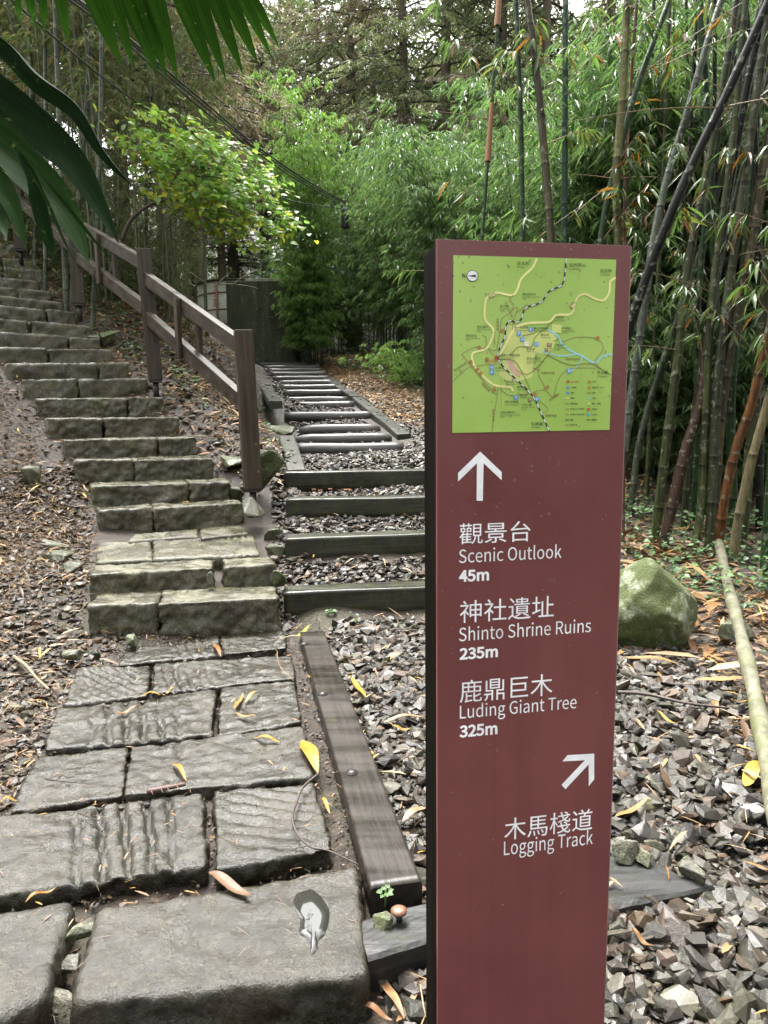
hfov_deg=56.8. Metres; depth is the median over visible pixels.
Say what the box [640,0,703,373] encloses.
bamboo culm
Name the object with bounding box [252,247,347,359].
bamboo clump
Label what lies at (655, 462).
bamboo clump
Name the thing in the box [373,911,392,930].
rock
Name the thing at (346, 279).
bamboo clump
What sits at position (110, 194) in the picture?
bamboo clump
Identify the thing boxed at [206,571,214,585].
rock
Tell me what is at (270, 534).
rock
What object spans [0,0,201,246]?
conifer tree
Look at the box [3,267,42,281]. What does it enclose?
step stone
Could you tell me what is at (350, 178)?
bamboo clump
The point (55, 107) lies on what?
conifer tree
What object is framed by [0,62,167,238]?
bamboo clump
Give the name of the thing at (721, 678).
fallen leaf
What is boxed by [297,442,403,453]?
log sleeper
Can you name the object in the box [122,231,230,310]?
bamboo clump
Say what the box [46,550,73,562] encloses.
rock
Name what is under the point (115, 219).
bamboo culm
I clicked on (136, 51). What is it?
overhead cable
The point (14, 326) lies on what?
step stone
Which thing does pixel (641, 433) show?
bamboo culm
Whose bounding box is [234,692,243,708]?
fallen leaf
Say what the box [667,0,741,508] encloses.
bamboo culm
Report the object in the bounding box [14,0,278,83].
palm frond
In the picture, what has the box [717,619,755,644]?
rock
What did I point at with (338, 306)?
bamboo clump
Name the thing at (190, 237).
conifer tree
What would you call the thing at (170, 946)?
paving stone
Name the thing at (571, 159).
bamboo clump
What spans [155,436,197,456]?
step stone
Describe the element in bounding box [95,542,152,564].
landing stone
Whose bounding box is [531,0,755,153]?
bamboo clump
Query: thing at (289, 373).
log sleeper
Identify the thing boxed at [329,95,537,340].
bamboo clump
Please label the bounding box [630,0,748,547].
bamboo culm
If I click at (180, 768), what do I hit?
fallen leaf
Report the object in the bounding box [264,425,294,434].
rock
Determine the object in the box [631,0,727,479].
bamboo culm
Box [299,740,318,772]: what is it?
fallen leaf
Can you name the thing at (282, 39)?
conifer tree
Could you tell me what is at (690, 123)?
bamboo culm
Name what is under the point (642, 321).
bamboo culm
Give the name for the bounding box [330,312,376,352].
bamboo clump
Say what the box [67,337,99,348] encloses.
step stone
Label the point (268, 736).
fallen leaf
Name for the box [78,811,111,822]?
twig
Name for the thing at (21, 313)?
step stone
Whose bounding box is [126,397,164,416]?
step stone
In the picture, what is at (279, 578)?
rock
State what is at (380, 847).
timber plank
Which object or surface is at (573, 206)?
bamboo clump
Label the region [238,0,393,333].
conifer tree
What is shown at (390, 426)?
edging beam
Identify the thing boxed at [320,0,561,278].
conifer tree
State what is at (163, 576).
step stone
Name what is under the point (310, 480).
timber step
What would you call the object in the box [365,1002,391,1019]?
fallen leaf
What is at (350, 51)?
conifer tree
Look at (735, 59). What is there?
bamboo culm
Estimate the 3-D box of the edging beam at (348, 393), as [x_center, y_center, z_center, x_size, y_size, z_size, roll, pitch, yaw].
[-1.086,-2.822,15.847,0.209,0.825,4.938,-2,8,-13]
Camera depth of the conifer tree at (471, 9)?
22.29 m
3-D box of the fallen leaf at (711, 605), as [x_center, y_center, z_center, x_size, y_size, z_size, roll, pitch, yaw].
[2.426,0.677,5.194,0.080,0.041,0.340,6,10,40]
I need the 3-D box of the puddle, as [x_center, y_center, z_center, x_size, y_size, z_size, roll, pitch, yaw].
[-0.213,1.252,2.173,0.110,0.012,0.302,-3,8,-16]
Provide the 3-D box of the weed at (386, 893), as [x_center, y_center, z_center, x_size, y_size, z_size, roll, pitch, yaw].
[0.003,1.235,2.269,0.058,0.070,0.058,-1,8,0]
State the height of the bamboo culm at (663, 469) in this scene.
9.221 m
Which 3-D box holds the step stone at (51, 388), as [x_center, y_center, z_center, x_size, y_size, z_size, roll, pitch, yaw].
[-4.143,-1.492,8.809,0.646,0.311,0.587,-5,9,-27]
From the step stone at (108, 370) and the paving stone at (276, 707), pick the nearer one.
the paving stone at (276, 707)
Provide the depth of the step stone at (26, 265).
12.38 m
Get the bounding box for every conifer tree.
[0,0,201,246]
[3,0,125,151]
[6,0,254,279]
[6,0,300,309]
[39,0,190,269]
[106,8,272,297]
[107,0,280,304]
[126,14,249,300]
[138,23,282,277]
[154,27,310,278]
[196,0,339,278]
[216,14,342,278]
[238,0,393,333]
[254,0,437,339]
[294,0,499,345]
[302,0,433,326]
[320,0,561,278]
[406,0,586,171]
[410,1,526,145]
[429,0,621,236]
[505,0,691,225]
[593,0,752,36]
[681,1,754,59]
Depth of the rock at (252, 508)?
6.76 m
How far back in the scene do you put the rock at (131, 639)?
4.79 m
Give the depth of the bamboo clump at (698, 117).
8.79 m
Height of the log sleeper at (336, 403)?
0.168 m
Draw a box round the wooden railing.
[11,180,261,501]
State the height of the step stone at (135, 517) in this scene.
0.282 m
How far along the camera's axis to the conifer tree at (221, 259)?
27.65 m
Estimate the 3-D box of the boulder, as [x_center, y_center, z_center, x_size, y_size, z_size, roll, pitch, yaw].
[1.787,0.627,4.770,0.678,0.639,0.503,-1,8,0]
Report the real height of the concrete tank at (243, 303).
2.681 m
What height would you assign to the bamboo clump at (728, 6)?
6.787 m
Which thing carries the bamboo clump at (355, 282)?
on the ground at (260, 526)
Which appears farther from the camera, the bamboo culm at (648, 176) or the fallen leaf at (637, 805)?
the bamboo culm at (648, 176)
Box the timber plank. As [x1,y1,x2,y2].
[300,631,421,917]
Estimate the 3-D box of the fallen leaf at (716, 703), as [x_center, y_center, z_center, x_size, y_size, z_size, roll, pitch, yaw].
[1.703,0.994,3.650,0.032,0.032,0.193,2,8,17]
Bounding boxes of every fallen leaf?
[26,887,55,900]
[115,705,135,713]
[173,764,186,780]
[209,871,251,895]
[213,643,220,655]
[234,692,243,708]
[235,712,255,716]
[245,691,254,701]
[256,734,278,741]
[297,625,308,636]
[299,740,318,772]
[322,797,329,812]
[351,676,365,696]
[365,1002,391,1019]
[381,981,403,1017]
[384,713,422,721]
[396,988,417,1021]
[402,805,425,821]
[615,797,648,816]
[622,656,677,663]
[633,928,653,945]
[657,710,674,722]
[696,676,742,680]
[707,601,722,611]
[711,700,718,715]
[742,760,759,785]
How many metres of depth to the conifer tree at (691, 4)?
24.75 m
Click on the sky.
(577, 7)
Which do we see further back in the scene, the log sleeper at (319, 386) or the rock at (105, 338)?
the log sleeper at (319, 386)
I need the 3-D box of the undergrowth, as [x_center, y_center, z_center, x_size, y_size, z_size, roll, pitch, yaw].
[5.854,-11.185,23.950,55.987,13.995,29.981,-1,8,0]
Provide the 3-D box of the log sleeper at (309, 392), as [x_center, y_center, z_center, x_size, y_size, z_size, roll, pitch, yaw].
[-1.446,-2.433,14.562,1.238,0.169,0.175,-1,8,0]
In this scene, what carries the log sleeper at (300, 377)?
on the ground at (260, 526)
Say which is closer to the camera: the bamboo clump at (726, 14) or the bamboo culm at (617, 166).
the bamboo culm at (617, 166)
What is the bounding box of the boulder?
[618,558,697,649]
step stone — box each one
[0,244,18,256]
[0,277,38,291]
[0,287,16,296]
[0,295,63,310]
[0,305,46,321]
[0,318,28,333]
[0,332,67,349]
[0,347,47,364]
[2,258,31,268]
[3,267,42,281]
[4,362,98,379]
[16,289,52,300]
[21,378,78,398]
[28,321,90,337]
[35,398,127,417]
[45,309,75,324]
[45,417,103,438]
[47,349,111,362]
[62,437,157,459]
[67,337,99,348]
[72,457,133,481]
[78,378,147,397]
[86,590,162,634]
[89,479,189,506]
[89,559,215,601]
[95,503,153,530]
[97,362,130,378]
[102,416,179,437]
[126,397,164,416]
[132,455,214,480]
[151,498,243,531]
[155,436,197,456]
[158,586,281,637]
[184,478,230,501]
[221,557,277,593]
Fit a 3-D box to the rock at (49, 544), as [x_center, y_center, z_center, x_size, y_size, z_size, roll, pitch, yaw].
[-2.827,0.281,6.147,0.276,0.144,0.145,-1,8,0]
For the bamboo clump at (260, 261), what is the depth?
23.22 m
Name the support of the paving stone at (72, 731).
on the ground at (260, 526)
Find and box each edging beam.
[258,378,270,385]
[262,386,282,408]
[279,435,305,470]
[318,374,360,400]
[351,397,410,439]
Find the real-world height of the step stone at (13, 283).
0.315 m
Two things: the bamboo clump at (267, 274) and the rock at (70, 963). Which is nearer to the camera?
the rock at (70, 963)
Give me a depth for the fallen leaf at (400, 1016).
1.95 m
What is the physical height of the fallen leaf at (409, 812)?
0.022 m
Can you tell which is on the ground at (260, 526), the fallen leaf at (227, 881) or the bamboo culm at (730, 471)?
the bamboo culm at (730, 471)
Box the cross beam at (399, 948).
[362,855,714,992]
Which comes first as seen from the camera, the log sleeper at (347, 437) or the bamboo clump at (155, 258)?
the log sleeper at (347, 437)
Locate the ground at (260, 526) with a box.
[0,166,767,1023]
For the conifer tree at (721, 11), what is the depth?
24.25 m
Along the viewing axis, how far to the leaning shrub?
11.31 m
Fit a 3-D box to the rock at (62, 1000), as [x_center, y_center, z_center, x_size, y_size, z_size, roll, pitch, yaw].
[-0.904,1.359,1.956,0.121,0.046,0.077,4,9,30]
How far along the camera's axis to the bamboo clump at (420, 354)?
13.78 m
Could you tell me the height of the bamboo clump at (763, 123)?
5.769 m
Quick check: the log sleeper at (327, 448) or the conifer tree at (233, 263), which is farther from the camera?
the conifer tree at (233, 263)
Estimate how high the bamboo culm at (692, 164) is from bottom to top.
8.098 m
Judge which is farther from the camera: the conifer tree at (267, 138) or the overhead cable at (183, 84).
the conifer tree at (267, 138)
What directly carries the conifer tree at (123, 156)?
on the ground at (260, 526)
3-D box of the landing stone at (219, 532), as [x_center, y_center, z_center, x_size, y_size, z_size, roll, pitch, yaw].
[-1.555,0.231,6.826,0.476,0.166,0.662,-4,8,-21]
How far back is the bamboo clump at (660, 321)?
8.90 m
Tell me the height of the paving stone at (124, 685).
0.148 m
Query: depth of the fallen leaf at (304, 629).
5.06 m
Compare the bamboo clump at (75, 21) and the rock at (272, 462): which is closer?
the rock at (272, 462)
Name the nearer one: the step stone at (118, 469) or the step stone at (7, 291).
the step stone at (118, 469)
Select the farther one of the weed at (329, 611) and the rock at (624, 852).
the weed at (329, 611)
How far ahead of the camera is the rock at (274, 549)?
6.26 m
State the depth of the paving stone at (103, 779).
3.04 m
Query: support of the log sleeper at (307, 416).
on the ground at (260, 526)
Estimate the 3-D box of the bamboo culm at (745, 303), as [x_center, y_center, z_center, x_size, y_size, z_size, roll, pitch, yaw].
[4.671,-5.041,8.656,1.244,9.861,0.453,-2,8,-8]
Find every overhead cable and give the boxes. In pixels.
[10,0,341,208]
[68,0,342,205]
[74,0,344,204]
[77,0,344,202]
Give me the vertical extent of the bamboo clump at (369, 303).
5.538 m
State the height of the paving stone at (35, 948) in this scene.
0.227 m
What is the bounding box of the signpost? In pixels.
[424,239,631,1023]
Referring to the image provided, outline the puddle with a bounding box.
[293,889,329,955]
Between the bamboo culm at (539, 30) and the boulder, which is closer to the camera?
the boulder
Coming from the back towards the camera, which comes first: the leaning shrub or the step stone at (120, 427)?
the leaning shrub
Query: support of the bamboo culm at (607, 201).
on the ground at (260, 526)
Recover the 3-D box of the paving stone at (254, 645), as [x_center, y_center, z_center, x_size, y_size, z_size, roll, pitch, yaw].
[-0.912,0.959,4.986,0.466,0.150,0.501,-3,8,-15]
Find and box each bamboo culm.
[26,8,37,269]
[43,26,47,290]
[52,0,69,311]
[69,17,93,302]
[90,31,102,329]
[114,45,123,260]
[144,64,150,244]
[392,0,501,288]
[421,0,600,241]
[477,0,603,242]
[490,0,659,242]
[568,0,767,349]
[572,0,699,244]
[597,0,669,469]
[597,0,751,256]
[598,0,691,540]
[622,0,724,472]
[622,3,671,500]
[627,0,758,407]
[628,0,759,516]
[628,0,767,544]
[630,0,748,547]
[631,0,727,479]
[637,0,748,521]
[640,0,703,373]
[646,0,729,271]
[656,0,763,552]
[666,67,767,528]
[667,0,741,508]
[677,64,765,526]
[683,4,767,530]
[691,41,738,480]
[696,209,767,546]
[704,17,767,551]
[708,0,767,517]
[713,145,767,555]
[716,212,767,560]
[723,54,767,430]
[724,85,767,576]
[745,55,767,439]
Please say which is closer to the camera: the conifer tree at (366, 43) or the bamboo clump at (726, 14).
the bamboo clump at (726, 14)
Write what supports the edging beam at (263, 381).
on the ground at (260, 526)
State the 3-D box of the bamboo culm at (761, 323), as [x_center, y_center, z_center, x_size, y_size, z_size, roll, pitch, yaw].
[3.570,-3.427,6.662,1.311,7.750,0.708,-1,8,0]
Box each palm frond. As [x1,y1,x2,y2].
[0,38,134,264]
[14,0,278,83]
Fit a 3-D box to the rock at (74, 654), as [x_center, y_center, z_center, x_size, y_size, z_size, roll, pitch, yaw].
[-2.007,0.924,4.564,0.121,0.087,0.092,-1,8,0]
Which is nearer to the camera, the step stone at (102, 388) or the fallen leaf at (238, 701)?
the fallen leaf at (238, 701)
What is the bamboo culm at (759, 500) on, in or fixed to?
on the ground at (260, 526)
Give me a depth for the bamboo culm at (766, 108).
8.71 m
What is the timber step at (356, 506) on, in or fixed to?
on the ground at (260, 526)
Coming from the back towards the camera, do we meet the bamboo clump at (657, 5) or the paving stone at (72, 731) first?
the bamboo clump at (657, 5)
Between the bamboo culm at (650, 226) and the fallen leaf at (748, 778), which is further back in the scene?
the bamboo culm at (650, 226)
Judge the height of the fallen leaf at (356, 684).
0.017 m
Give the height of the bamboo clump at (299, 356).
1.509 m
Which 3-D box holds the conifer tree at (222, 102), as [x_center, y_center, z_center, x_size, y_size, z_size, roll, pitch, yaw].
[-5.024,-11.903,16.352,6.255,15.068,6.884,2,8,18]
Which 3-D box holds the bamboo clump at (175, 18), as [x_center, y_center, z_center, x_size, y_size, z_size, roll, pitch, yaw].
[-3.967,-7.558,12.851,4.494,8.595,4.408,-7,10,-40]
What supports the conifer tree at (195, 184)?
on the ground at (260, 526)
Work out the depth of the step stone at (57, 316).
10.74 m
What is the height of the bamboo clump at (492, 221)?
5.354 m
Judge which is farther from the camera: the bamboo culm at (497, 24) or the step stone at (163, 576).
the bamboo culm at (497, 24)
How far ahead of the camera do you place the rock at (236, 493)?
7.41 m
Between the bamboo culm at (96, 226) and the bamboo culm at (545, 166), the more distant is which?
the bamboo culm at (96, 226)
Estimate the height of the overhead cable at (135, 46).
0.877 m
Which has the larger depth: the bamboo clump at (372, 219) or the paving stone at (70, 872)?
the bamboo clump at (372, 219)
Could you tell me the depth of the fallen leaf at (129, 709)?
3.73 m
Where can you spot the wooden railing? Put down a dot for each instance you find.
(241, 395)
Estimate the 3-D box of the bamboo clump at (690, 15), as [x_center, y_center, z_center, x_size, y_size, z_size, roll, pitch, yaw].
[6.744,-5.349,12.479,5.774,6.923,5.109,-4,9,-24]
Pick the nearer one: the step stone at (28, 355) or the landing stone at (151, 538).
the landing stone at (151, 538)
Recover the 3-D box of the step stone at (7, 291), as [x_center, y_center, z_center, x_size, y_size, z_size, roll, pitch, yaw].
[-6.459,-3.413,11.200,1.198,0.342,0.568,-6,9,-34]
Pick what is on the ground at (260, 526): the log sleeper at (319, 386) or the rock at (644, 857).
the log sleeper at (319, 386)
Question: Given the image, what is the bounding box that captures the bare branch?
[190,272,257,288]
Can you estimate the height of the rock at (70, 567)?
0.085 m
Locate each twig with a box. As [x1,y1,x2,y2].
[12,655,50,690]
[45,774,76,782]
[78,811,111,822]
[146,781,185,794]
[280,773,358,864]
[618,690,728,708]
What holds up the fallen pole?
on the ground at (260, 526)
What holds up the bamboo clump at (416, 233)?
on the ground at (260, 526)
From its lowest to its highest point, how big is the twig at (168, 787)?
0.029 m
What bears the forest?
on the ground at (260, 526)
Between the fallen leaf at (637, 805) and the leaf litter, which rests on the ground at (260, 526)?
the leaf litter
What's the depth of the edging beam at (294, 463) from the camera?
8.62 m
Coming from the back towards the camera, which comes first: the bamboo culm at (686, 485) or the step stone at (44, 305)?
the step stone at (44, 305)
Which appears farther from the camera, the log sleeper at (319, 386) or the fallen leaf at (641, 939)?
the log sleeper at (319, 386)
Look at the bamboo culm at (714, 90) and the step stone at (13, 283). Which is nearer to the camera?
the bamboo culm at (714, 90)
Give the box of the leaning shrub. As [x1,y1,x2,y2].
[91,96,318,274]
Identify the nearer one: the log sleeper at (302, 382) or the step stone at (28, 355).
the step stone at (28, 355)
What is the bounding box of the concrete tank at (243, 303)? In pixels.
[226,278,298,361]
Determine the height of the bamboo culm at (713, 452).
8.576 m
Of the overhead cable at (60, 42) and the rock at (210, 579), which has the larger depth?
the overhead cable at (60, 42)
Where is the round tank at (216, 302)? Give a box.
[195,278,246,325]
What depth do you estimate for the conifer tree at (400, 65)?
23.66 m
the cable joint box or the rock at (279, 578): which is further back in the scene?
the cable joint box
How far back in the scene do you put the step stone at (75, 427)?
7.93 m
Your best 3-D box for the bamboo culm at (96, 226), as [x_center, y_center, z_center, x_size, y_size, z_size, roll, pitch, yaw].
[-4.217,-7.042,10.486,0.795,8.699,0.105,-6,9,-33]
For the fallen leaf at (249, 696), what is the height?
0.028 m
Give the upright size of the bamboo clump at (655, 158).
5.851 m
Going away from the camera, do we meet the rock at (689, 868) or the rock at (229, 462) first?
the rock at (689, 868)
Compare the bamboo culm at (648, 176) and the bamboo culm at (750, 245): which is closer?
the bamboo culm at (750, 245)
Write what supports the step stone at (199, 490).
on the ground at (260, 526)
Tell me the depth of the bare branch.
17.87 m
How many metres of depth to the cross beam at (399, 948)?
2.20 m
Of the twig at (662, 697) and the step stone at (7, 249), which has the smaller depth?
the twig at (662, 697)
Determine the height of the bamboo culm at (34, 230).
8.423 m
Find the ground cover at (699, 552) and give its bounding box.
[51,260,767,651]
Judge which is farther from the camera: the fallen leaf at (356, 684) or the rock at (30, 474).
the rock at (30, 474)
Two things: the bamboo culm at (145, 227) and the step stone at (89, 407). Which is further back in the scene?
the bamboo culm at (145, 227)
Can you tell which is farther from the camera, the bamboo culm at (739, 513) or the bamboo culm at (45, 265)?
the bamboo culm at (45, 265)
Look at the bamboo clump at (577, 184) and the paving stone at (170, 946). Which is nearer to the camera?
the paving stone at (170, 946)
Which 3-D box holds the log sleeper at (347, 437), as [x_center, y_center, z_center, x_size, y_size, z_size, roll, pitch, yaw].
[-0.579,-1.032,10.084,1.380,0.176,0.185,-1,8,0]
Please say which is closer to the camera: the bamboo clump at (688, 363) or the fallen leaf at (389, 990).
the fallen leaf at (389, 990)
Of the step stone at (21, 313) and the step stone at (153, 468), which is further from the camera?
the step stone at (21, 313)
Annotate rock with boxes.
[20,465,40,485]
[40,537,72,549]
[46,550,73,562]
[52,987,71,1023]
[61,560,82,573]
[61,649,82,660]
[61,953,80,973]
[66,918,93,942]
[87,649,100,657]
[88,323,118,347]
[126,634,137,647]
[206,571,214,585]
[220,455,241,468]
[229,486,243,499]
[242,497,264,517]
[257,450,283,492]
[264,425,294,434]
[264,528,282,539]
[265,543,284,558]
[272,570,286,585]
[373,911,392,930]
[612,839,639,864]
[637,847,651,867]
[678,855,706,885]
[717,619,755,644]
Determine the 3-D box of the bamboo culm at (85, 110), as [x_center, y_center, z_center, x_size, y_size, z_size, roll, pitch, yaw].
[-4.760,-7.711,11.425,1.151,8.673,0.180,-4,9,-26]
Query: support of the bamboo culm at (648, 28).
on the ground at (260, 526)
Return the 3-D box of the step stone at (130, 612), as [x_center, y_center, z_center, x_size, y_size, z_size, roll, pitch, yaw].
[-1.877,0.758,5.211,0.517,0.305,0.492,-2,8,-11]
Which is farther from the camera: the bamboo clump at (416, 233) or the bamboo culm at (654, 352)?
the bamboo clump at (416, 233)
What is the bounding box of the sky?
[0,0,692,202]
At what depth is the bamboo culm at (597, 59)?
7.25 m
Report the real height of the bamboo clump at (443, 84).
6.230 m
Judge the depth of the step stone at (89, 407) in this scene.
8.37 m
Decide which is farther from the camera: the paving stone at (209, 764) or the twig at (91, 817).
the paving stone at (209, 764)
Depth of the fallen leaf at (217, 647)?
4.65 m
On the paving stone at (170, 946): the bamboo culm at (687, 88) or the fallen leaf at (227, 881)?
the fallen leaf at (227, 881)
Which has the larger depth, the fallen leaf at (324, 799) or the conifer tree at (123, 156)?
the conifer tree at (123, 156)
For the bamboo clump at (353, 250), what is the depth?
20.31 m
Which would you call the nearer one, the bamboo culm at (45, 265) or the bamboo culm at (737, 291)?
the bamboo culm at (737, 291)
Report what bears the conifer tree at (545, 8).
on the ground at (260, 526)
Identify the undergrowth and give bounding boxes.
[0,127,423,349]
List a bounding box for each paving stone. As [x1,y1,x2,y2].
[0,793,209,913]
[0,903,75,1023]
[11,748,130,814]
[44,690,218,756]
[62,665,151,707]
[69,866,372,1023]
[119,634,223,672]
[123,726,314,803]
[152,656,296,698]
[211,782,333,890]
[217,681,302,735]
[220,629,287,659]
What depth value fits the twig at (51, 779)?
3.00 m
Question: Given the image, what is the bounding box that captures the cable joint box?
[341,199,349,229]
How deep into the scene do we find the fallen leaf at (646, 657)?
4.39 m
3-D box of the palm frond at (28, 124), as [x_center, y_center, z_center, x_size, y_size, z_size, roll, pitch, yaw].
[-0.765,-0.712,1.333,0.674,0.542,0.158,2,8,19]
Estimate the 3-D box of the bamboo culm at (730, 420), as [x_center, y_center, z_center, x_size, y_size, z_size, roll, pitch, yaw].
[3.893,-3.909,7.299,1.655,8.369,0.452,-1,8,0]
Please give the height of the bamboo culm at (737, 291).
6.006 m
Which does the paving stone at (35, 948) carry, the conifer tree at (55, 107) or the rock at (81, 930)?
the rock at (81, 930)
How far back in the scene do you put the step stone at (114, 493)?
7.08 m
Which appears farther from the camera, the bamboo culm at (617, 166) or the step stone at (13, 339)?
the step stone at (13, 339)
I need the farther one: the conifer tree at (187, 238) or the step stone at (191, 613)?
the conifer tree at (187, 238)
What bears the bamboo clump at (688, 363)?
on the ground at (260, 526)
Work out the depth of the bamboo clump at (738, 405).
8.60 m
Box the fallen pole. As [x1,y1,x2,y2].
[715,539,767,823]
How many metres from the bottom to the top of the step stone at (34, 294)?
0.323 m
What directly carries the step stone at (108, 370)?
on the ground at (260, 526)
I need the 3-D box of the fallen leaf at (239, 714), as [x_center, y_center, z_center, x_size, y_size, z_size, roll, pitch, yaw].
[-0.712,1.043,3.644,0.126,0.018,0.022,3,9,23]
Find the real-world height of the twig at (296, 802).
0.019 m
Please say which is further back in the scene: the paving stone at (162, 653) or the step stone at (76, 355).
the step stone at (76, 355)
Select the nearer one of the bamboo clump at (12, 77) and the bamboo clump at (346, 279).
the bamboo clump at (12, 77)
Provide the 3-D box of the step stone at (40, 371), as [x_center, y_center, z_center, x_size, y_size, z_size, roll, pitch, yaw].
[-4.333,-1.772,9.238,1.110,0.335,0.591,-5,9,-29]
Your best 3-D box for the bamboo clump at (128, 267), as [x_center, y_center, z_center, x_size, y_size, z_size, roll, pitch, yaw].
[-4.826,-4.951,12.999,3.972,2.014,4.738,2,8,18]
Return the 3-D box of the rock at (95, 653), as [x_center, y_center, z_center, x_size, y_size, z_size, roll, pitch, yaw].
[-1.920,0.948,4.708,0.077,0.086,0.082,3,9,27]
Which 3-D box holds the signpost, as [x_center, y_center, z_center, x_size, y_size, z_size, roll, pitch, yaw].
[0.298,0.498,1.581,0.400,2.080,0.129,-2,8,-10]
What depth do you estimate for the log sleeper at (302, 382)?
16.10 m
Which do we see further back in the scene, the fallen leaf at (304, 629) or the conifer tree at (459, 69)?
the conifer tree at (459, 69)
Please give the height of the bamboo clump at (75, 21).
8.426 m
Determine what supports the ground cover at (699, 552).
on the ground at (260, 526)
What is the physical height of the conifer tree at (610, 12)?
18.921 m
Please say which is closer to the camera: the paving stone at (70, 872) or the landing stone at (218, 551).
the paving stone at (70, 872)
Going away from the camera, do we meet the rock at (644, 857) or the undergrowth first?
the rock at (644, 857)
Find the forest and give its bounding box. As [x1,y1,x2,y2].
[1,0,752,192]
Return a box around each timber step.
[283,468,424,491]
[283,580,424,617]
[285,530,424,558]
[286,495,424,517]
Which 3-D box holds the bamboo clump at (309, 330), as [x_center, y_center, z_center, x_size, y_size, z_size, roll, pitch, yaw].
[-2.176,-7.763,19.519,3.278,7.699,3.910,-1,8,0]
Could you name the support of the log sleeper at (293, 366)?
on the ground at (260, 526)
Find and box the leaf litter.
[0,230,767,1023]
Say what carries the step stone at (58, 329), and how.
on the ground at (260, 526)
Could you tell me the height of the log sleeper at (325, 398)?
0.168 m
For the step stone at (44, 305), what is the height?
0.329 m
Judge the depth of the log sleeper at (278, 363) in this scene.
20.07 m
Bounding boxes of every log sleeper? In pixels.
[257,362,307,365]
[264,365,319,367]
[270,368,321,371]
[270,371,326,375]
[273,375,329,380]
[279,380,333,384]
[280,384,337,389]
[283,389,342,396]
[284,411,372,421]
[289,396,346,401]
[295,433,391,442]
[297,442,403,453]
[299,424,380,433]
[300,401,353,406]
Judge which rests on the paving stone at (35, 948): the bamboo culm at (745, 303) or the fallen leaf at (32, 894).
the fallen leaf at (32, 894)
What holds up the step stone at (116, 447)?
on the ground at (260, 526)
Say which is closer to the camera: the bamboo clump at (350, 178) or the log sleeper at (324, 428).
the log sleeper at (324, 428)
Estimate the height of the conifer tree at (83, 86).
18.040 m
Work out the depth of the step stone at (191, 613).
5.10 m
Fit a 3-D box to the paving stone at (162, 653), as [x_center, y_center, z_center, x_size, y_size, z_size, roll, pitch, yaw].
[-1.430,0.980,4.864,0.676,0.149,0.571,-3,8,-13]
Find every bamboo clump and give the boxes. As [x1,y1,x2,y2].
[0,0,97,156]
[0,0,146,263]
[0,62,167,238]
[0,129,196,265]
[2,0,261,317]
[8,151,227,293]
[11,0,275,336]
[26,170,267,308]
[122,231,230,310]
[234,248,313,341]
[241,68,359,365]
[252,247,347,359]
[256,307,325,358]
[277,204,367,350]
[292,238,359,353]
[305,158,455,356]
[320,126,404,358]
[324,111,498,367]
[325,127,466,364]
[328,132,529,314]
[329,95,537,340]
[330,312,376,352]
[338,112,559,314]
[338,339,423,387]
[399,323,423,387]
[431,53,610,243]
[436,51,586,236]
[466,0,700,296]
[469,0,753,437]
[472,5,767,415]
[503,56,767,464]
[507,0,683,223]
[507,0,767,391]
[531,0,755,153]
[546,0,767,206]
[590,46,767,376]
[626,282,766,481]
[626,285,752,473]
[627,302,767,482]
[641,0,754,81]
[671,18,767,433]
[676,322,767,484]
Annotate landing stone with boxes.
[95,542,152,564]
[128,529,198,544]
[152,534,259,569]
[200,525,248,540]
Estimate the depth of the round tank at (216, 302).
21.52 m
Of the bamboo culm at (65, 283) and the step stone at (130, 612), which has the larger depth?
the bamboo culm at (65, 283)
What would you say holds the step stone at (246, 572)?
on the ground at (260, 526)
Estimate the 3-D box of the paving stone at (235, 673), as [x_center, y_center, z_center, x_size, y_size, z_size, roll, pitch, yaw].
[-0.981,1.038,4.385,0.878,0.148,0.534,-3,8,-13]
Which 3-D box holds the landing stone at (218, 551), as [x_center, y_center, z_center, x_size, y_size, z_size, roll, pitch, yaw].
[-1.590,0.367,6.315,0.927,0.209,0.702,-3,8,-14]
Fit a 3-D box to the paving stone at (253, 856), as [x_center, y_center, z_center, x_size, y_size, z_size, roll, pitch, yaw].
[-0.446,1.251,2.766,0.437,0.143,0.557,-3,8,-15]
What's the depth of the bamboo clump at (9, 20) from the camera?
12.47 m
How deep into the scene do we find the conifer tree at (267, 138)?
27.73 m
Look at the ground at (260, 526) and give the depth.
6.37 m
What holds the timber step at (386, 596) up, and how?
on the ground at (260, 526)
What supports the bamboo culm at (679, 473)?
on the ground at (260, 526)
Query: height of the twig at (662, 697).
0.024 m
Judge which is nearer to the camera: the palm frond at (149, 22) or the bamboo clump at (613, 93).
the palm frond at (149, 22)
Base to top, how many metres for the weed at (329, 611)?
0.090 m
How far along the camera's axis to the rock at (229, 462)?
7.80 m
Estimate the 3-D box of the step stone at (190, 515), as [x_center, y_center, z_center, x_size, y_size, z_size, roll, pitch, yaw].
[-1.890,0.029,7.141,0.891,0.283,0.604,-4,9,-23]
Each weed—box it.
[325,609,336,613]
[376,884,393,908]
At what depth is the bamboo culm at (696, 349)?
7.77 m
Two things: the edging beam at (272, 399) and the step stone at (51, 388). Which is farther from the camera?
the edging beam at (272, 399)
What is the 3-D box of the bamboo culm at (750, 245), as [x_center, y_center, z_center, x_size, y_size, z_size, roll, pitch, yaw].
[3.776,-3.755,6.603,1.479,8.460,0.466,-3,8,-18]
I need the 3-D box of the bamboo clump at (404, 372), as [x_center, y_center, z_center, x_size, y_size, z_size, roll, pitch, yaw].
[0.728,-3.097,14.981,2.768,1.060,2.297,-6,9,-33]

